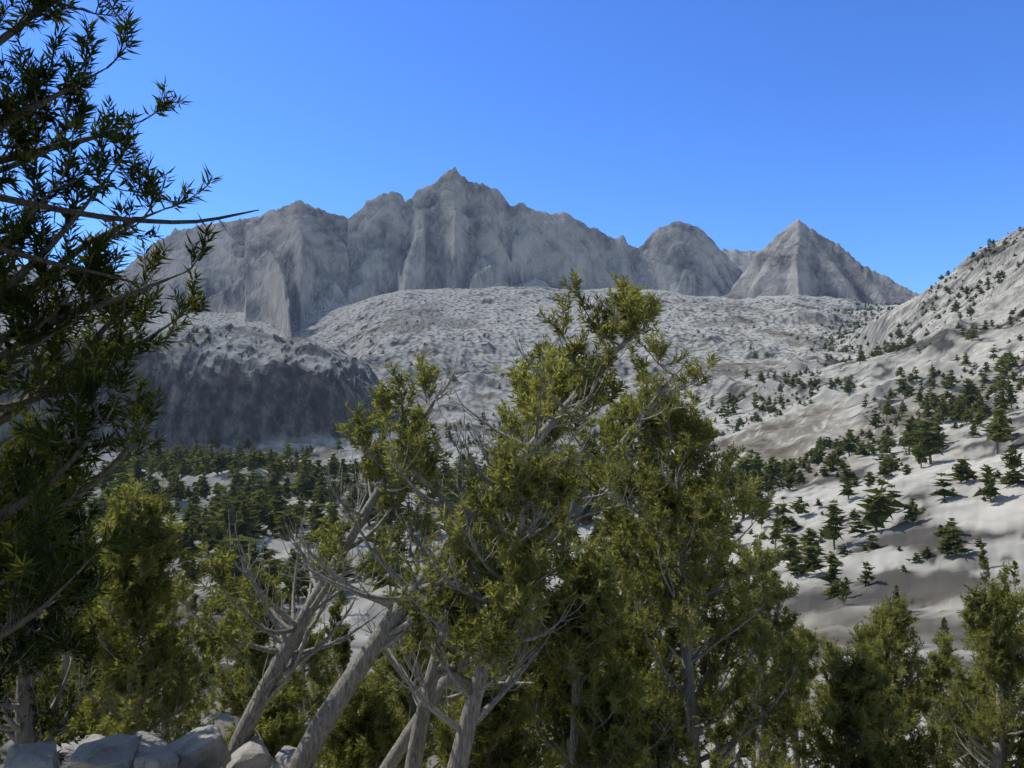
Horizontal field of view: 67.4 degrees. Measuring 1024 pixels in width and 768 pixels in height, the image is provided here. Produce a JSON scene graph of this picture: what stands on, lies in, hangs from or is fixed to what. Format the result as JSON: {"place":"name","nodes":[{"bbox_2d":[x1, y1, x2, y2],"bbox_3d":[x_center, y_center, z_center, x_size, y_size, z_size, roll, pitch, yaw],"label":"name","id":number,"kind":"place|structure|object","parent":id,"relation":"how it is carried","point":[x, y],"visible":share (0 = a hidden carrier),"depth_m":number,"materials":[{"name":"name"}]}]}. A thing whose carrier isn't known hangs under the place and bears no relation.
{"place":"outdoors","nodes":[
{"label":"outdoors","id":0,"kind":"place"},
{"bbox_2d":[394,702,431,767],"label":"pine","id":1,"kind":"object","parent":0,"point":[424,765],"depth_m":37.01,"materials":[{"name":"green plant"}]},
{"bbox_2d":[0,167,1023,767],"bbox_3d":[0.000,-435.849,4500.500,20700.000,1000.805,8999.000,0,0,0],"label":"mountain terrain","id":2,"kind":"structure","parent":0,"point":[448,259],"depth_m":888.04,"materials":[{"name":"stone"}]},
{"bbox_2d":[0,731,10,764],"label":"pine","id":3,"kind":"object","parent":2,"relation":"on","point":[6,740],"depth_m":52.04,"materials":[{"name":"green plant"}]},
{"bbox_2d":[3,741,58,767],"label":"boulder","id":4,"kind":"object","parent":2,"relation":"on","point":[38,755],"visible":1,"depth_m":7.95,"materials":[{"name":"stone"}]},
{"bbox_2d":[10,612,61,732],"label":"pine","id":5,"kind":"object","parent":2,"relation":"on","point":[60,659],"depth_m":40.84,"materials":[{"name":"green plant"}]},
{"bbox_2d":[0,403,121,765],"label":"pine","id":6,"kind":"object","parent":2,"relation":"on","point":[24,653],"visible":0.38,"depth_m":8.88,"materials":[{"name":"green plant"}]},
{"bbox_2d":[1,531,126,743],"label":"pine","id":7,"kind":"object","parent":2,"relation":"on","point":[65,667],"visible":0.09,"depth_m":16.08,"materials":[{"name":"green plant"}]},
{"bbox_2d":[56,734,104,767],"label":"boulder","id":8,"kind":"object","parent":2,"relation":"on","point":[66,748],"visible":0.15,"depth_m":9.56,"materials":[{"name":"stone"}]},
{"bbox_2d":[53,598,122,727],"bbox_3d":[-20.367,14.976,37.552,3.818,8.976,3.857,0,0,16],"label":"pine","id":9,"kind":"object","parent":2,"relation":"on","point":[112,695],"depth_m":37.84,"materials":[{"name":"green plant"}]},
{"bbox_2d":[52,600,126,738],"bbox_3d":[-13.090,9.966,23.869,2.897,6.448,2.787,0,0,33],"label":"pine","id":10,"kind":"object","parent":2,"relation":"on","point":[113,700],"visible":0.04,"depth_m":23.84,"materials":[{"name":"green plant"}]},
{"bbox_2d":[70,734,142,767],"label":"boulder","id":11,"kind":"object","parent":2,"relation":"on","point":[109,750],"visible":0.95,"depth_m":8.04,"materials":[{"name":"stone"}]},
{"bbox_2d":[0,0,223,640],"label":"pine","id":12,"kind":"object","parent":2,"relation":"on","point":[84,379],"visible":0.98,"depth_m":5.57,"materials":[{"name":"green plant"}]},
{"bbox_2d":[0,246,143,289],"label":"dead pine branch","id":13,"kind":"object","parent":12,"relation":"attached to","point":[21,255],"visible":1,"depth_m":5.05,"materials":[{"name":"brown wood"}]},
{"bbox_2d":[0,194,258,230],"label":"dead pine branch","id":14,"kind":"object","parent":12,"relation":"attached to","point":[16,201],"visible":1,"depth_m":4.86,"materials":[{"name":"brown wood"}]},
{"bbox_2d":[36,472,219,744],"bbox_3d":[-5.723,3.942,11.463,2.370,5.218,2.477,0,0,0],"label":"pine","id":15,"kind":"object","parent":2,"relation":"on","point":[127,618],"visible":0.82,"depth_m":11.41,"materials":[{"name":"green plant"}]},
{"bbox_2d":[111,638,150,723],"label":"pine","id":16,"kind":"object","parent":2,"relation":"on","point":[125,694],"depth_m":49.92,"materials":[{"name":"green plant"}]},
{"bbox_2d":[111,678,157,722],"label":"pine","id":17,"kind":"object","parent":2,"relation":"on","point":[120,706],"depth_m":47.22,"materials":[{"name":"green plant"}]},
{"bbox_2d":[100,749,178,767],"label":"boulder","id":18,"kind":"object","parent":2,"relation":"on","point":[167,758],"visible":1,"depth_m":7.79,"materials":[{"name":"stone"}]},
{"bbox_2d":[128,730,168,755],"bbox_3d":[-4.331,4.407,8.913,0.574,0.584,0.779,9,0,33],"label":"boulder","id":19,"kind":"object","parent":2,"relation":"on","point":[150,743],"visible":0.3,"depth_m":8.93,"materials":[{"name":"stone"}]},
{"bbox_2d":[125,570,222,743],"bbox_3d":[-9.047,7.809,19.942,2.800,6.086,2.318,0,0,36],"label":"pine","id":20,"kind":"object","parent":2,"relation":"on","point":[186,727],"visible":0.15,"depth_m":20.01,"materials":[{"name":"green plant"}]},
{"bbox_2d":[186,584,200,620],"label":"pine","id":21,"kind":"object","parent":2,"relation":"on","point":[195,604],"depth_m":140.27,"materials":[{"name":"green plant"}]},
{"bbox_2d":[168,725,230,767],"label":"boulder","id":22,"kind":"object","parent":2,"relation":"on","point":[202,747],"visible":0.88,"depth_m":8.42,"materials":[{"name":"stone"}]},
{"bbox_2d":[187,626,216,714],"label":"pine","id":23,"kind":"object","parent":2,"relation":"on","point":[203,643],"depth_m":64.87,"materials":[{"name":"green plant"}]},
{"bbox_2d":[197,601,212,636],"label":"pine","id":24,"kind":"object","parent":2,"relation":"on","point":[205,617],"depth_m":118.41,"materials":[{"name":"green plant"}]},
{"bbox_2d":[200,624,211,656],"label":"pine","id":25,"kind":"object","parent":2,"relation":"on","point":[205,627],"depth_m":105.24,"materials":[{"name":"green plant"}]},
{"bbox_2d":[200,623,229,691],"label":"pine","id":26,"kind":"object","parent":2,"relation":"on","point":[220,651],"depth_m":73.41,"materials":[{"name":"green plant"}]},
{"bbox_2d":[221,626,231,663],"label":"pine","id":27,"kind":"object","parent":2,"relation":"on","point":[226,650],"depth_m":101.14,"materials":[{"name":"green plant"}]},
{"bbox_2d":[219,627,265,735],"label":"pine","id":28,"kind":"object","parent":2,"relation":"on","point":[236,664],"depth_m":47.15,"materials":[{"name":"green plant"}]},
{"bbox_2d":[226,703,271,767],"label":"boulder","id":29,"kind":"object","parent":2,"relation":"on","point":[252,752],"visible":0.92,"depth_m":9.09,"materials":[{"name":"stone"}]},
{"bbox_2d":[182,553,315,743],"bbox_3d":[-5.580,6.214,15.879,2.353,5.534,2.745,0,0,35],"label":"pine","id":30,"kind":"object","parent":2,"relation":"on","point":[255,659],"visible":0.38,"depth_m":15.73,"materials":[{"name":"green plant"}]},
{"bbox_2d":[226,677,322,767],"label":"pine","id":31,"kind":"object","parent":2,"relation":"on","point":[277,733],"visible":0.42,"depth_m":13.27,"materials":[{"name":"green plant"}]},
{"bbox_2d":[283,574,296,607],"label":"pine","id":32,"kind":"object","parent":2,"relation":"on","point":[290,587],"depth_m":149.53,"materials":[{"name":"green plant"}]},
{"bbox_2d":[269,745,316,767],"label":"boulder","id":33,"kind":"object","parent":2,"relation":"on","point":[282,757],"visible":0.59,"depth_m":8.79,"materials":[{"name":"stone"}]},
{"bbox_2d":[287,594,298,615],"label":"pine","id":34,"kind":"object","parent":2,"relation":"on","point":[289,611],"depth_m":140.72,"materials":[{"name":"green plant"}]},
{"bbox_2d":[260,614,338,767],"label":"pine","id":35,"kind":"object","parent":2,"relation":"on","point":[312,661],"visible":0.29,"depth_m":22.12,"materials":[{"name":"green plant"}]},
{"bbox_2d":[169,350,471,767],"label":"leaning pine","id":36,"kind":"object","parent":2,"relation":"on","point":[295,634],"visible":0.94,"depth_m":9.46,"materials":[{"name":"green plant"}]},
{"bbox_2d":[305,628,337,711],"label":"pine","id":37,"kind":"object","parent":2,"relation":"on","point":[321,636],"depth_m":62.87,"materials":[{"name":"green plant"}]},
{"bbox_2d":[322,601,352,670],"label":"pine","id":38,"kind":"object","parent":2,"relation":"on","point":[332,609],"depth_m":87.35,"materials":[{"name":"green plant"}]},
{"bbox_2d":[323,623,354,686],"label":"pine","id":39,"kind":"object","parent":2,"relation":"on","point":[343,654],"depth_m":66.06,"materials":[{"name":"green plant"}]},
{"bbox_2d":[330,578,347,608],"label":"pine","id":40,"kind":"object","parent":2,"relation":"on","point":[342,595],"depth_m":143.74,"materials":[{"name":"green plant"}]},
{"bbox_2d":[308,672,408,767],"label":"pine","id":41,"kind":"object","parent":2,"relation":"on","point":[362,735],"visible":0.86,"depth_m":12.29,"materials":[{"name":"green plant"}]},
{"bbox_2d":[362,652,398,719],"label":"pine","id":42,"kind":"object","parent":2,"relation":"on","point":[380,658],"depth_m":52.66,"materials":[{"name":"green plant"}]},
{"bbox_2d":[380,647,399,706],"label":"pine","id":43,"kind":"object","parent":2,"relation":"on","point":[391,680],"depth_m":59.89,"materials":[{"name":"green plant"}]},
{"bbox_2d":[387,586,400,608],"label":"pine","id":44,"kind":"object","parent":2,"relation":"on","point":[398,593],"depth_m":123.53,"materials":[{"name":"green plant"}]},
{"bbox_2d":[368,605,454,767],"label":"pine","id":45,"kind":"object","parent":2,"relation":"on","point":[408,707],"visible":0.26,"depth_m":15.96,"materials":[{"name":"green plant"}]},
{"bbox_2d":[447,661,470,721],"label":"pine","id":46,"kind":"object","parent":2,"relation":"on","point":[453,700],"depth_m":57.68,"materials":[{"name":"green plant"}]},
{"bbox_2d":[355,333,587,767],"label":"leaning pine","id":47,"kind":"object","parent":2,"relation":"on","point":[415,750],"visible":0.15,"depth_m":9.86,"materials":[{"name":"green plant"}]},
{"bbox_2d":[279,267,665,767],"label":"leaning pine","id":48,"kind":"object","parent":2,"relation":"on","point":[635,311],"visible":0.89,"depth_m":8.59,"materials":[{"name":"green plant"}]},
{"bbox_2d":[372,422,588,767],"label":"leaning pine","id":49,"kind":"object","parent":2,"relation":"on","point":[514,559],"visible":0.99,"depth_m":7.92,"materials":[{"name":"green plant"}]},
{"bbox_2d":[426,649,550,767],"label":"pine","id":50,"kind":"object","parent":2,"relation":"on","point":[498,741],"visible":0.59,"depth_m":11.25,"materials":[{"name":"green plant"}]},
{"bbox_2d":[423,551,566,767],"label":"pine","id":51,"kind":"object","parent":2,"relation":"on","point":[531,667],"visible":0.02,"depth_m":13.83,"materials":[{"name":"green plant"}]},
{"bbox_2d":[0,226,1023,612],"bbox_3d":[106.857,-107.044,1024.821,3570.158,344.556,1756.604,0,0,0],"label":"forest","id":52,"kind":"object","parent":2,"relation":"on","point":[248,506],"depth_m":321.94,"materials":[{"name":"green plant"}]},
{"bbox_2d":[514,659,556,767],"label":"pine","id":53,"kind":"object","parent":2,"relation":"on","point":[549,763],"depth_m":27.95,"materials":[{"name":"green plant"}]},
{"bbox_2d":[359,328,723,767],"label":"leaning pine","id":54,"kind":"object","parent":2,"relation":"on","point":[399,748],"visible":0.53,"depth_m":10.99,"materials":[{"name":"green plant"}]},
{"bbox_2d":[539,707,563,767],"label":"pine","id":55,"kind":"object","parent":2,"relation":"on","point":[542,748],"depth_m":31.95,"materials":[{"name":"green plant"}]},
{"bbox_2d":[544,580,621,767],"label":"pine","id":56,"kind":"object","parent":2,"relation":"on","point":[589,675],"depth_m":28.65,"materials":[{"name":"green plant"}]},
{"bbox_2d":[509,528,658,767],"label":"pine","id":57,"kind":"object","parent":2,"relation":"on","point":[597,719],"visible":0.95,"depth_m":8.81,"materials":[{"name":"green plant"}]},
{"bbox_2d":[518,376,731,767],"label":"pine","id":58,"kind":"object","parent":2,"relation":"on","point":[632,645],"visible":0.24,"depth_m":13.63,"materials":[{"name":"green plant"}]},
{"bbox_2d":[616,661,701,767],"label":"pine","id":59,"kind":"object","parent":2,"relation":"on","point":[656,694],"visible":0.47,"depth_m":10.92,"materials":[{"name":"green plant"}]},
{"bbox_2d":[669,680,684,761],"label":"pine","id":60,"kind":"object","parent":2,"relation":"on","point":[682,699],"depth_m":45.27,"materials":[{"name":"green plant"}]},
{"bbox_2d":[677,661,705,722],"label":"pine","id":61,"kind":"object","parent":2,"relation":"on","point":[696,671],"visible":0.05,"depth_m":52.98,"materials":[{"name":"green plant"}]},
{"bbox_2d":[590,376,808,767],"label":"pine","id":62,"kind":"object","parent":2,"relation":"on","point":[692,443],"visible":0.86,"depth_m":11.94,"materials":[{"name":"green plant"}]},
{"bbox_2d":[709,720,734,767],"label":"pine","id":63,"kind":"object","parent":2,"relation":"on","point":[725,742],"depth_m":29.79,"materials":[{"name":"green plant"}]},
{"bbox_2d":[724,649,790,767],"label":"pine","id":64,"kind":"object","parent":2,"relation":"on","point":[742,703],"visible":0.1,"depth_m":25.80,"materials":[{"name":"green plant"}]},
{"bbox_2d":[700,527,819,767],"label":"pine","id":65,"kind":"object","parent":2,"relation":"on","point":[774,735],"visible":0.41,"depth_m":17.86,"materials":[{"name":"green plant"}]},
{"bbox_2d":[754,717,791,767],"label":"pine","id":66,"kind":"object","parent":2,"relation":"on","point":[775,752],"depth_m":24.49,"materials":[{"name":"green plant"}]},
{"bbox_2d":[781,606,788,627],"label":"pine","id":67,"kind":"object","parent":2,"relation":"on","point":[784,610],"depth_m":128.81,"materials":[{"name":"green plant"}]},
{"bbox_2d":[770,622,830,767],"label":"pine","id":68,"kind":"object","parent":2,"relation":"on","point":[806,695],"visible":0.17,"depth_m":20.94,"materials":[{"name":"green plant"}]},
{"bbox_2d":[760,635,914,767],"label":"pine","id":69,"kind":"object","parent":2,"relation":"on","point":[847,700],"visible":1,"depth_m":12.83,"materials":[{"name":"green plant"}]},
{"bbox_2d":[838,581,847,603],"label":"pine","id":70,"kind":"object","parent":2,"relation":"on","point":[841,589],"depth_m":142.13,"materials":[{"name":"green plant"}]},
{"bbox_2d":[840,576,851,596],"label":"pine","id":71,"kind":"object","parent":2,"relation":"on","point":[846,583],"depth_m":148.12,"materials":[{"name":"green plant"}]},
{"bbox_2d":[893,584,899,606],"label":"pine","id":72,"kind":"object","parent":2,"relation":"on","point":[897,589],"depth_m":131.64,"materials":[{"name":"green plant"}]},
{"bbox_2d":[846,593,959,767],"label":"pine","id":73,"kind":"object","parent":2,"relation":"on","point":[892,633],"visible":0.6,"depth_m":16.68,"materials":[{"name":"green plant"}]},
{"bbox_2d":[892,630,965,767],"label":"pine","id":74,"kind":"object","parent":2,"relation":"on","point":[943,667],"visible":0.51,"depth_m":21.88,"materials":[{"name":"green plant"}]},
{"bbox_2d":[937,617,952,643],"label":"pine","id":75,"kind":"object","parent":2,"relation":"on","point":[943,625],"depth_m":106.09,"materials":[{"name":"green plant"}]},
{"bbox_2d":[923,659,1014,767],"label":"pine","id":76,"kind":"object","parent":2,"relation":"on","point":[973,682],"visible":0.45,"depth_m":18.91,"materials":[{"name":"green plant"}]},
{"bbox_2d":[924,561,1023,767],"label":"pine","id":77,"kind":"object","parent":2,"relation":"on","point":[991,619],"visible":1,"depth_m":14.79,"materials":[{"name":"green plant"}]},
{"bbox_2d":[976,543,988,566],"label":"pine","id":78,"kind":"object","parent":2,"relation":"on","point":[981,553],"depth_m":147.90,"materials":[{"name":"green plant"}]},
{"bbox_2d":[980,559,995,585],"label":"pine","id":79,"kind":"object","parent":2,"relation":"on","point":[985,567],"depth_m":138.36,"materials":[{"name":"green plant"}]},
{"bbox_2d":[1010,560,1020,589],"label":"pine","id":80,"kind":"object","parent":2,"relation":"on","point":[1014,563],"depth_m":134.90,"materials":[{"name":"green plant"}]},
{"bbox_2d":[0,0,1023,293],"label":"sky","id":81,"kind":"structure","parent":0,"point":[892,130],"materials":[{"name":"blue"}]},
{"bbox_2d":[708,687,724,746],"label":"pine","id":82,"kind":"object","parent":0,"point":[715,723],"depth_m":54.37,"materials":[{"name":"green plant"}]}
]}

